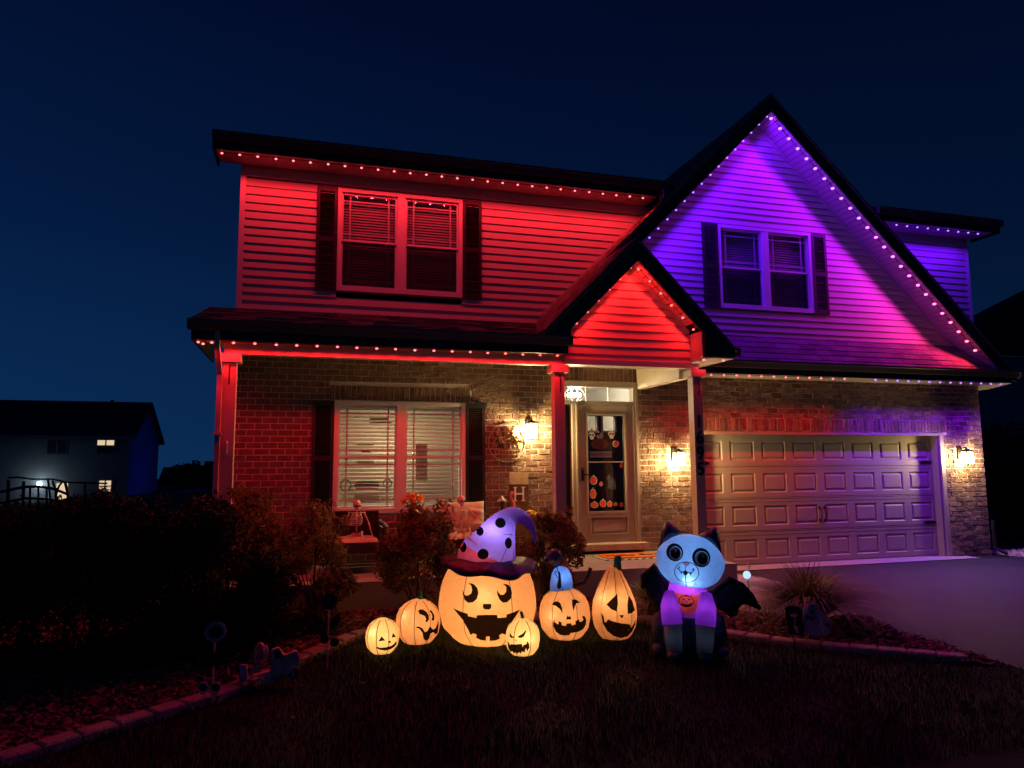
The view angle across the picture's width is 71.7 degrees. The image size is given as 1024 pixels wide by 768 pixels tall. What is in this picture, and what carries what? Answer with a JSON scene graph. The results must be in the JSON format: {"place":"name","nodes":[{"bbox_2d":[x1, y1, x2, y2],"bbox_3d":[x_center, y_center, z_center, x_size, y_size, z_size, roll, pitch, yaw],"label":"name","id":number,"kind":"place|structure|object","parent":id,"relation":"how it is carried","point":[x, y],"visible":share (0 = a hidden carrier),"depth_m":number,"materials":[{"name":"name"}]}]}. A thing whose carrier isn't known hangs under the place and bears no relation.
{"place":"outdoors","nodes":[
{"label":"outdoors","id":0,"kind":"place"},
{"bbox_2d":[497,496,506,509],"bbox_3d":[-0.134,2.015,9.838,0.150,0.915,0.150,2,-7,-16],"label":"solar light","id":1,"kind":"object","parent":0,"point":[502,499],"visible":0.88,"depth_m":9.86,"materials":[{"name":"white plastic"}]},
{"bbox_2d":[0,479,1023,767],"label":"ground","id":2,"kind":"structure","parent":0,"point":[996,759],"depth_m":5.07,"materials":[{"name":"green plant"}]},
{"bbox_2d":[0,476,107,512],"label":"play frame","id":3,"kind":"object","parent":2,"relation":"on","point":[48,488],"visible":0.73,"depth_m":22.77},
{"bbox_2d":[0,400,164,501],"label":"neighbour house","id":4,"kind":"structure","parent":2,"relation":"on","point":[113,444],"depth_m":49.20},
{"bbox_2d":[45,440,67,454],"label":"window","id":5,"kind":"structure","parent":4,"relation":"in","point":[53,447],"depth_m":48.35,"materials":[{"name":"black glass"}]},
{"bbox_2d":[56,483,67,498],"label":"patio door","id":6,"kind":"structure","parent":4,"relation":"in","point":[62,487],"depth_m":48.13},
{"bbox_2d":[97,479,112,492],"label":"window","id":7,"kind":"structure","parent":4,"relation":"in","point":[110,481],"depth_m":48.93,"materials":[{"name":"white glass"}]},
{"bbox_2d":[95,440,115,454],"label":"window","id":8,"kind":"structure","parent":4,"relation":"in","point":[103,447],"depth_m":49.17,"materials":[{"name":"glass"}]},
{"bbox_2d":[157,467,176,484],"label":"house","id":9,"kind":"structure","parent":2,"relation":"on","point":[165,477],"depth_m":91.95,"materials":[{"name":"black"}]},
{"bbox_2d":[170,460,209,487],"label":"tree","id":10,"kind":"object","parent":2,"relation":"on","point":[194,474],"visible":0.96,"depth_m":72.53,"materials":[{"name":"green plant"}]},
{"bbox_2d":[203,461,212,484],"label":"house","id":11,"kind":"structure","parent":2,"relation":"on","point":[208,465],"depth_m":84.84,"materials":[{"name":"black"}]},
{"bbox_2d":[196,621,226,703],"bbox_3d":[-2.256,2.134,5.327,0.207,0.694,0.057,2,-7,-22],"label":"sunflower stake","id":12,"kind":"object","parent":2,"relation":"on","point":[215,632],"visible":0.99,"depth_m":5.33,"materials":[{"name":"black metal"}]},
{"bbox_2d":[239,642,299,689],"bbox_3d":[-1.965,2.315,5.755,0.473,0.437,0.076,2,-7,-18],"label":"truck ornament","id":13,"kind":"object","parent":2,"relation":"on","point":[282,663],"visible":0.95,"depth_m":5.75,"materials":[{"name":"blue metal"}]},
{"bbox_2d":[274,649,280,658],"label":"window","id":14,"kind":"structure","parent":13,"relation":"in","point":[277,654],"depth_m":5.77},
{"bbox_2d":[311,592,339,672],"bbox_3d":[-1.620,2.188,6.148,0.251,0.752,0.056,1,-7,-14],"label":"sunflower stake","id":15,"kind":"object","parent":2,"relation":"on","point":[329,601],"visible":1,"depth_m":6.16,"materials":[{"name":"metal"}]},
{"bbox_2d":[365,617,398,654],"bbox_3d":[-1.228,2.376,6.714,0.315,0.315,0.321,1,-7,-10],"label":"inflatable pumpkin","id":16,"kind":"object","parent":2,"relation":"on","point":[382,635],"visible":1,"depth_m":6.60,"materials":[{"name":"yellow fabric"}]},
{"bbox_2d":[396,590,439,644],"bbox_3d":[-0.935,2.312,7.066,0.441,0.495,0.446,0,-7,-7],"label":"inflatable pumpkin","id":17,"kind":"object","parent":2,"relation":"on","point":[418,621],"visible":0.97,"depth_m":6.91,"materials":[{"name":"orange fabric"}]},
{"bbox_2d":[0,611,966,767],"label":"garden edging","id":18,"kind":"object","parent":2,"relation":"on","point":[56,743],"visible":0.42,"depth_m":5.50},
{"bbox_2d":[439,569,535,646],"bbox_3d":[-0.248,2.172,7.181,0.978,0.800,1.013,0,-7,-2],"label":"inflatable pumpkin","id":19,"kind":"object","parent":2,"relation":"on","point":[481,611],"visible":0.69,"depth_m":6.78,"materials":[{"name":"orange fabric"}]},
{"bbox_2d":[440,507,536,580],"bbox_3d":[-0.241,1.601,7.254,0.996,0.669,0.987,0,-7,-2],"label":"inflatable hat","id":20,"kind":"object","parent":19,"relation":"on","point":[487,547],"visible":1,"depth_m":7.06,"materials":[{"name":"purple fabric"}]},
{"bbox_2d":[0,595,994,765],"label":"mulch","id":21,"kind":"object","parent":2,"relation":"on","point":[92,702],"visible":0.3,"depth_m":5.96,"materials":[{"name":"brown wood"}]},
{"bbox_2d":[0,494,85,670],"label":"garden shrub","id":22,"kind":"object","parent":21,"relation":"on","point":[14,539],"visible":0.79,"depth_m":6.25,"materials":[{"name":"green plant"}]},
{"bbox_2d":[22,486,169,680],"bbox_3d":[-3.671,1.732,6.372,1.198,1.636,1.082,5,-9,-40],"label":"garden shrub","id":23,"kind":"object","parent":21,"relation":"on","point":[107,531],"visible":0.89,"depth_m":6.16,"materials":[{"name":"green plant"}]},
{"bbox_2d":[102,489,255,662],"bbox_3d":[-2.926,1.766,6.504,1.218,1.596,1.173,-3,-7,20],"label":"garden shrub","id":24,"kind":"object","parent":21,"relation":"on","point":[204,535],"visible":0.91,"depth_m":6.35,"materials":[{"name":"green plant"}]},
{"bbox_2d":[188,481,293,618],"bbox_3d":[-2.846,1.810,7.320,1.146,1.601,0.964,2,-7,-16],"label":"leafy shrub","id":25,"kind":"object","parent":21,"relation":"on","point":[254,523],"visible":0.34,"depth_m":7.37,"materials":[{"name":"green plant"}]},
{"bbox_2d":[216,545,303,652],"bbox_3d":[-2.356,2.056,6.672,0.708,1.045,0.635,-1,-7,9],"label":"garden shrub","id":26,"kind":"object","parent":21,"relation":"on","point":[263,605],"visible":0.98,"depth_m":6.53,"materials":[{"name":"green plant"}]},
{"bbox_2d":[271,498,361,633],"bbox_3d":[-2.138,1.938,7.679,1.008,1.416,0.968,2,-7,-16],"label":"leafy shrub","id":27,"kind":"object","parent":21,"relation":"on","point":[322,584],"visible":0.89,"depth_m":7.59,"materials":[{"name":"green plant"}]},
{"bbox_2d":[373,497,458,607],"bbox_3d":[-1.014,1.974,7.981,1.097,1.400,0.916,2,-7,-16],"label":"leafy shrub","id":28,"kind":"object","parent":21,"relation":"on","point":[414,546],"visible":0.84,"depth_m":7.83,"materials":[{"name":"green plant"}]},
{"bbox_2d":[515,505,586,600],"bbox_3d":[0.425,2.094,8.481,0.866,1.260,0.710,2,-7,-16],"label":"leafy shrub","id":29,"kind":"object","parent":21,"relation":"on","point":[560,529],"visible":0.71,"depth_m":8.45,"materials":[{"name":"green plant"}]},
{"bbox_2d":[628,568,720,615],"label":"ornamental grass","id":30,"kind":"object","parent":21,"relation":"on","point":[640,601],"depth_m":7.99,"materials":[{"name":"plant"}]},
{"bbox_2d":[743,561,750,614],"bbox_3d":[2.690,2.368,8.090,0.088,0.679,0.086,-3,-7,18],"label":"garden stake","id":31,"kind":"object","parent":21,"relation":"on","point":[746,574],"visible":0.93,"depth_m":8.09,"materials":[{"name":"metal"}]},
{"bbox_2d":[785,605,806,639],"bbox_3d":[2.788,2.400,6.960,0.191,0.436,0.018,-3,-7,21],"label":"tombstone sign","id":32,"kind":"object","parent":21,"relation":"on","point":[797,628],"visible":0.87,"depth_m":6.97,"materials":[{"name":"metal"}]},
{"bbox_2d":[797,603,830,640],"bbox_3d":[2.944,2.377,6.905,0.294,0.467,0.019,-3,-7,22],"label":"ghost sign","id":33,"kind":"object","parent":21,"relation":"on","point":[810,622],"visible":0.95,"depth_m":6.91,"materials":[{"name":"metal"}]},
{"bbox_2d":[707,557,940,636],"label":"ornamental grass","id":34,"kind":"object","parent":21,"relation":"on","point":[804,591],"depth_m":7.62,"materials":[{"name":"plant"}]},
{"bbox_2d":[506,611,539,656],"bbox_3d":[0.101,2.341,6.683,0.322,0.390,0.336,0,-7,1],"label":"inflatable pumpkin","id":35,"kind":"object","parent":2,"relation":"on","point":[522,636],"visible":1,"depth_m":6.56,"materials":[{"name":"yellow fabric"}]},
{"bbox_2d":[290,657,766,756],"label":"fallen leaves","id":36,"kind":"object","parent":2,"relation":"on","point":[562,711],"visible":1,"depth_m":5.58,"materials":[{"name":"brown plant"}]},
{"bbox_2d":[539,588,589,640],"bbox_3d":[0.540,2.335,7.271,0.519,0.500,0.540,-1,-7,4],"label":"inflatable pumpkin","id":37,"kind":"object","parent":2,"relation":"on","point":[564,614],"visible":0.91,"depth_m":7.08,"materials":[{"name":"orange fabric"}]},
{"bbox_2d":[542,549,591,590],"bbox_3d":[0.574,1.944,7.314,0.516,0.473,0.216,-1,-7,4],"label":"inflatable raven","id":38,"kind":"object","parent":37,"relation":"on","point":[561,578],"visible":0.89,"depth_m":7.26,"materials":[{"name":"blue fabric"}]},
{"bbox_2d":[186,93,1021,612],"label":"house","id":39,"kind":"structure","parent":2,"relation":"on","point":[760,251],"depth_m":11.02,"materials":[{"name":"brick"}]},
{"bbox_2d":[327,510,388,573],"bbox_3d":[-2.008,2.035,9.168,0.764,0.744,0.727,2,-7,-16],"label":"porch chair","id":40,"kind":"object","parent":39,"relation":"on","point":[374,520],"visible":0.41,"depth_m":9.45,"materials":[{"name":"wood"}]},
{"bbox_2d":[336,535,377,544],"bbox_3d":[-2.003,2.020,9.154,0.560,0.091,0.620,2,-7,-16],"label":"seat cushion","id":41,"kind":"object","parent":40,"relation":"on","point":[366,539],"visible":0.67,"depth_m":8.93,"materials":[{"name":"fabric"}]},
{"bbox_2d":[345,500,373,544],"bbox_3d":[-1.959,1.765,9.082,0.374,0.542,0.444,0,-7,-7],"label":"skeleton","id":42,"kind":"object","parent":41,"relation":"on","point":[356,504],"visible":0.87,"depth_m":9.21},
{"bbox_2d":[357,444,373,462],"bbox_3d":[-2.091,0.995,10.114,0.238,0.274,0.006,2,-7,-16],"label":"window sign","id":43,"kind":"object","parent":39,"relation":"attached to","point":[365,452],"visible":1,"depth_m":10.11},
{"bbox_2d":[340,479,391,498],"bbox_3d":[-2.072,1.496,10.060,0.731,0.294,0.006,2,-7,-16],"label":"window sign","id":44,"kind":"object","parent":39,"relation":"attached to","point":[366,496],"visible":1,"depth_m":10.06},
{"bbox_2d":[197,340,558,356],"bbox_3d":[-1.451,-0.411,8.469,4.297,0.073,0.155,2,-7,-16],"label":"light string","id":45,"kind":"object","parent":39,"relation":"attached to","point":[254,343],"visible":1,"depth_m":8.45,"materials":[{"name":"red plastic"}]},
{"bbox_2d":[369,418,391,422],"bbox_3d":[-1.889,0.528,10.227,0.330,0.074,0.006,2,-7,-16],"label":"window sign","id":46,"kind":"object","parent":39,"relation":"attached to","point":[378,419],"visible":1,"depth_m":10.22,"materials":[{"name":"beige plastic"}]},
{"bbox_2d":[332,401,465,512],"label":"window","id":47,"kind":"structure","parent":39,"relation":"in","point":[440,426],"depth_m":10.26,"materials":[{"name":"clear glass"}]},
{"bbox_2d":[336,187,462,303],"bbox_3d":[-1.707,-2.050,10.736,2.445,2.130,0.540,2,-7,-16],"label":"window","id":48,"kind":"structure","parent":39,"relation":"in","point":[391,246],"depth_m":10.57,"materials":[{"name":"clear glass"}]},
{"bbox_2d":[397,525,429,564],"bbox_3d":[-1.329,2.180,9.528,0.400,0.530,0.400,2,-7,-16],"label":"side table","id":49,"kind":"object","parent":39,"relation":"on","point":[398,529],"visible":0.09,"depth_m":9.60,"materials":[{"name":"wicker"}]},
{"bbox_3d":[-1.331,1.768,9.575,0.287,0.300,0.212,2,-7,-16],"label":"milk can","id":50,"kind":"object","parent":49,"relation":"on","visible":0},
{"bbox_2d":[400,492,423,504],"bbox_3d":[-1.349,1.587,9.587,0.325,0.247,0.258,2,-7,-16],"label":"flower bouquet","id":51,"kind":"object","parent":50,"relation":"in","point":[415,496],"visible":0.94,"depth_m":9.56,"materials":[{"name":"orange plant"}]},
{"bbox_2d":[416,444,426,480],"bbox_3d":[-1.318,1.140,10.319,0.175,0.532,0.006,2,-7,-16],"label":"window sign","id":52,"kind":"object","parent":39,"relation":"attached to","point":[421,472],"visible":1,"depth_m":10.31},
{"bbox_2d":[221,151,643,198],"bbox_3d":[-0.907,-3.010,10.315,6.209,0.032,0.035,2,-7,-16],"label":"light string","id":53,"kind":"object","parent":39,"relation":"attached to","point":[257,156],"visible":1,"depth_m":10.20,"materials":[{"name":"plastic"}]},
{"bbox_2d":[437,512,488,547],"bbox_3d":[-0.630,2.102,9.603,0.774,0.694,0.758,2,-7,-16],"label":"porch chair","id":54,"kind":"object","parent":39,"relation":"on","point":[458,544],"visible":0.02,"depth_m":9.20,"materials":[{"name":"wicker"}]},
{"bbox_2d":[448,532,473,540],"bbox_3d":[-0.619,2.059,9.568,0.580,0.091,0.600,2,-7,-16],"label":"seat cushion","id":55,"kind":"object","parent":54,"relation":"on","point":[461,536],"visible":0.41,"depth_m":9.33,"materials":[{"name":"fabric"}]},
{"bbox_2d":[441,501,483,532],"bbox_3d":[-0.677,1.843,9.808,0.620,0.440,0.151,2,-21,-16],"label":"back cushion","id":56,"kind":"object","parent":55,"relation":"on","point":[474,523],"visible":0.56,"depth_m":9.77,"materials":[{"name":"fabric"}]},
{"bbox_2d":[451,495,483,539],"bbox_3d":[-0.571,1.769,9.430,0.456,0.559,0.458,1,-7,-10],"label":"skeleton","id":57,"kind":"object","parent":55,"relation":"on","point":[461,500],"visible":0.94,"depth_m":9.55},
{"bbox_2d":[488,423,525,461],"bbox_3d":[-0.063,0.854,10.541,0.587,0.624,0.160,2,-7,-16],"label":"wreath","id":58,"kind":"object","parent":39,"relation":"attached to","point":[517,441],"depth_m":10.53,"materials":[{"name":"brown plant"}]},
{"bbox_2d":[509,492,515,506],"bbox_3d":[-0.013,1.985,9.855,0.151,0.978,0.102,2,-7,-16],"label":"flamingo","id":59,"kind":"object","parent":39,"relation":"on","point":[511,499],"visible":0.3,"depth_m":9.89,"materials":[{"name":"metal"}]},
{"bbox_2d":[509,472,528,535],"bbox_3d":[0.102,1.777,10.504,0.305,0.940,0.036,2,-7,-16],"label":"letter sign","id":60,"kind":"object","parent":39,"relation":"attached to","point":[519,488],"visible":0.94,"depth_m":10.51,"materials":[{"name":"brown wood"}]},
{"bbox_2d":[522,510,537,542],"bbox_3d":[0.260,2.152,10.123,0.282,0.703,0.288,2,-7,-16],"label":"flower pot","id":61,"kind":"object","parent":39,"relation":"on","point":[533,512],"visible":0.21,"depth_m":10.10,"materials":[{"name":"brown ceramic"}]},
{"bbox_2d":[525,418,538,439],"bbox_3d":[0.284,0.673,10.619,0.157,0.330,0.240,2,-7,-16],"label":"wall lantern","id":62,"kind":"object","parent":39,"relation":"attached to","point":[529,427],"depth_m":10.56,"materials":[{"name":"glass"}]},
{"bbox_2d":[567,387,583,400],"bbox_3d":[1.006,0.104,11.460,0.325,0.396,0.326,5,-8,-38],"label":"chandelier","id":63,"kind":"object","parent":39,"relation":"hanging from","point":[577,394],"visible":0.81,"depth_m":11.41,"materials":[{"name":"white glass"}]},
{"bbox_2d":[588,428,594,439],"bbox_3d":[1.243,0.773,11.028,0.116,0.186,0.010,2,-7,-16],"label":"window cling","id":64,"kind":"object","parent":39,"relation":"attached to","point":[591,434],"depth_m":11.03,"materials":[{"name":"white plastic"}]},
{"bbox_2d":[590,488,595,498],"bbox_3d":[1.248,1.682,10.924,0.111,0.175,0.007,2,-7,-16],"label":"window cling","id":65,"kind":"object","parent":39,"relation":"attached to","point":[592,493],"depth_m":10.92,"materials":[{"name":"orange plastic"}]},
{"bbox_2d":[590,475,596,484],"bbox_3d":[1.260,1.481,10.950,0.129,0.152,0.007,2,-7,-16],"label":"window cling","id":66,"kind":"object","parent":39,"relation":"attached to","point":[593,479],"depth_m":10.95,"materials":[{"name":"orange plastic"}]},
{"bbox_2d":[590,501,597,507],"bbox_3d":[1.268,1.856,10.909,0.140,0.114,0.007,2,-7,-16],"label":"window cling","id":67,"kind":"object","parent":39,"relation":"attached to","point":[594,504],"depth_m":10.91,"materials":[{"name":"orange plastic"}]},
{"bbox_2d":[591,431,608,449],"bbox_3d":[1.382,0.884,11.141,0.294,0.300,0.007,2,-7,-16],"label":"door hanging","id":68,"kind":"object","parent":39,"relation":"hanging from","point":[599,443],"depth_m":11.14},
{"bbox_2d":[590,451,611,457],"bbox_3d":[1.397,1.105,11.122,0.370,0.096,0.015,2,-7,-16],"label":"word plaque","id":69,"kind":"object","parent":39,"relation":"attached to","point":[593,454],"visible":1,"depth_m":11.12,"materials":[{"name":"brown wood"}]},
{"bbox_2d":[600,499,605,506],"bbox_3d":[1.406,1.838,10.950,0.112,0.133,0.007,2,-7,-16],"label":"window cling","id":70,"kind":"object","parent":39,"relation":"attached to","point":[603,503],"depth_m":10.95,"materials":[{"name":"orange plastic"}]},
{"bbox_2d":[565,380,641,543],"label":"front door","id":71,"kind":"structure","parent":39,"relation":"in","point":[605,405],"depth_m":11.07,"materials":[{"name":"white glass"}]},
{"bbox_2d":[607,475,615,489],"bbox_3d":[1.545,1.527,11.030,0.153,0.231,0.002,2,-7,-16],"label":"window cling","id":72,"kind":"object","parent":39,"relation":"attached to","point":[611,484],"depth_m":11.03,"materials":[{"name":"grey plastic"}]},
{"bbox_2d":[608,428,614,438],"bbox_3d":[1.562,0.775,11.120,0.118,0.166,0.010,2,-7,-16],"label":"window cling","id":73,"kind":"object","parent":39,"relation":"attached to","point":[611,434],"depth_m":11.12,"materials":[{"name":"white plastic"}]},
{"bbox_2d":[612,440,618,446],"bbox_3d":[1.629,0.933,11.121,0.113,0.113,0.007,2,-7,-16],"label":"window cling","id":74,"kind":"object","parent":39,"relation":"attached to","point":[615,443],"depth_m":11.12,"materials":[{"name":"plastic"}]},
{"bbox_2d":[589,552,656,560],"bbox_3d":[1.702,2.520,10.358,1.000,0.006,0.660,2,-7,-16],"label":"checkered mat","id":75,"kind":"object","parent":39,"relation":"on","point":[601,558],"visible":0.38,"depth_m":10.10,"materials":[{"name":"fabric"}]},
{"bbox_2d":[597,552,656,558],"bbox_3d":[1.757,2.510,10.386,0.900,0.018,0.460,2,-7,-16],"label":"doormat","id":76,"kind":"object","parent":75,"relation":"on","point":[632,555],"visible":0.81,"depth_m":10.32,"materials":[{"name":"brown fabric"}]},
{"bbox_2d":[637,268,694,329],"bbox_3d":[2.125,-1.166,9.774,0.847,0.826,0.035,2,-7,-16],"label":"light string","id":77,"kind":"object","parent":39,"relation":"attached to","point":[662,294],"visible":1,"depth_m":9.75,"materials":[{"name":"plastic"}]},
{"bbox_2d":[671,447,685,467],"bbox_3d":[2.623,1.163,11.233,0.157,0.330,0.240,2,-7,-16],"label":"wall lantern","id":78,"kind":"object","parent":39,"relation":"attached to","point":[675,456],"depth_m":11.19,"materials":[{"name":"glass"}]},
{"bbox_2d":[643,116,767,242],"bbox_3d":[3.054,-3.226,11.400,2.606,2.639,0.035,2,-7,-16],"label":"light string","id":79,"kind":"object","parent":39,"relation":"attached to","point":[710,174],"visible":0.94,"depth_m":11.29,"materials":[{"name":"plastic"}]},
{"bbox_2d":[718,224,814,314],"bbox_3d":[4.265,-1.923,12.311,2.451,2.033,0.540,2,-7,-16],"label":"window","id":80,"kind":"structure","parent":39,"relation":"in","point":[761,269],"depth_m":12.14,"materials":[{"name":"clear glass"}]},
{"bbox_2d":[706,373,845,379],"bbox_3d":[4.128,-0.123,11.441,3.012,0.033,0.035,2,-7,-16],"label":"light string","id":81,"kind":"object","parent":39,"relation":"attached to","point":[773,376],"visible":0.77,"depth_m":11.45,"materials":[{"name":"plastic"}]},
{"bbox_2d":[704,434,938,565],"bbox_3d":[5.375,1.948,12.216,5.050,2.220,0.115,2,-7,-16],"label":"garage door","id":82,"kind":"structure","parent":39,"relation":"in","point":[771,499],"depth_m":12.19,"materials":[{"name":"metal"}]},
{"bbox_2d":[769,117,976,351],"bbox_3d":[6.279,-2.528,12.233,4.042,3.827,0.062,2,-7,-16],"label":"light string","id":83,"kind":"object","parent":39,"relation":"attached to","point":[858,217],"visible":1,"depth_m":12.22,"materials":[{"name":"plastic"}]},
{"bbox_2d":[896,224,978,233],"bbox_3d":[7.662,-2.781,12.750,1.869,0.032,0.035,2,-7,-16],"label":"light string","id":84,"kind":"object","parent":39,"relation":"attached to","point":[937,228],"visible":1,"depth_m":12.74,"materials":[{"name":"plastic"}]},
{"bbox_2d":[875,379,1001,384],"bbox_3d":[7.479,-0.035,12.382,2.781,0.033,0.035,2,-7,-16],"label":"light string","id":85,"kind":"object","parent":39,"relation":"attached to","point":[937,381],"visible":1,"depth_m":12.38,"materials":[{"name":"plastic"}]},
{"bbox_2d":[956,447,974,464],"bbox_3d":[8.191,1.302,12.816,0.157,0.330,0.240,2,-7,-16],"label":"wall lantern","id":86,"kind":"object","parent":39,"relation":"attached to","point":[959,453],"depth_m":12.81,"materials":[{"name":"glass"}]},
{"bbox_2d":[592,555,636,639],"bbox_3d":[1.049,2.179,7.292,0.458,0.822,0.461,-1,-7,8],"label":"inflatable pumpkin","id":87,"kind":"object","parent":2,"relation":"on","point":[614,612],"visible":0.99,"depth_m":7.13,"materials":[{"name":"orange fabric"}]},
{"bbox_2d":[640,521,760,662],"bbox_3d":[1.761,1.914,6.645,1.117,1.220,0.600,-2,-7,13],"label":"inflatable cat","id":88,"kind":"object","parent":2,"relation":"on","point":[688,620],"visible":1,"depth_m":6.58},
{"bbox_2d":[737,556,978,570],"bbox_3d":[5.560,3.002,11.922,5.360,0.001,0.520,2,-7,-16],"label":"garage apron","id":89,"kind":"object","parent":2,"relation":"on","point":[846,562],"visible":0.7,"depth_m":11.94,"materials":[{"name":"concrete"}]},
{"label":"gravel bed","id":90,"kind":"structure","parent":2,"relation":"on","visible":0},
{"bbox_2d":[991,548,1023,556],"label":"gravel","id":91,"kind":"structure","parent":90,"relation":"on","point":[1015,552],"depth_m":13.02,"materials":[{"name":"grey gravel"}]},
{"bbox_2d":[0,0,1023,478],"label":"sky","id":92,"kind":"structure","parent":0,"point":[119,216],"materials":[{"name":"blue"}]},
{"bbox_2d":[634,574,855,616],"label":"walkway","id":93,"kind":"structure","parent":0,"point":[741,577],"depth_m":9.36,"materials":[{"name":"concrete"}]},
{"bbox_2d":[737,557,1023,669],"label":"driveway","id":94,"kind":"structure","parent":0,"point":[978,604],"depth_m":9.10,"materials":[{"name":"concrete"}]},
{"bbox_2d":[973,290,1023,435],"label":"neighbour house","id":95,"kind":"structure","parent":0,"point":[1000,325],"depth_m":19.02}
]}

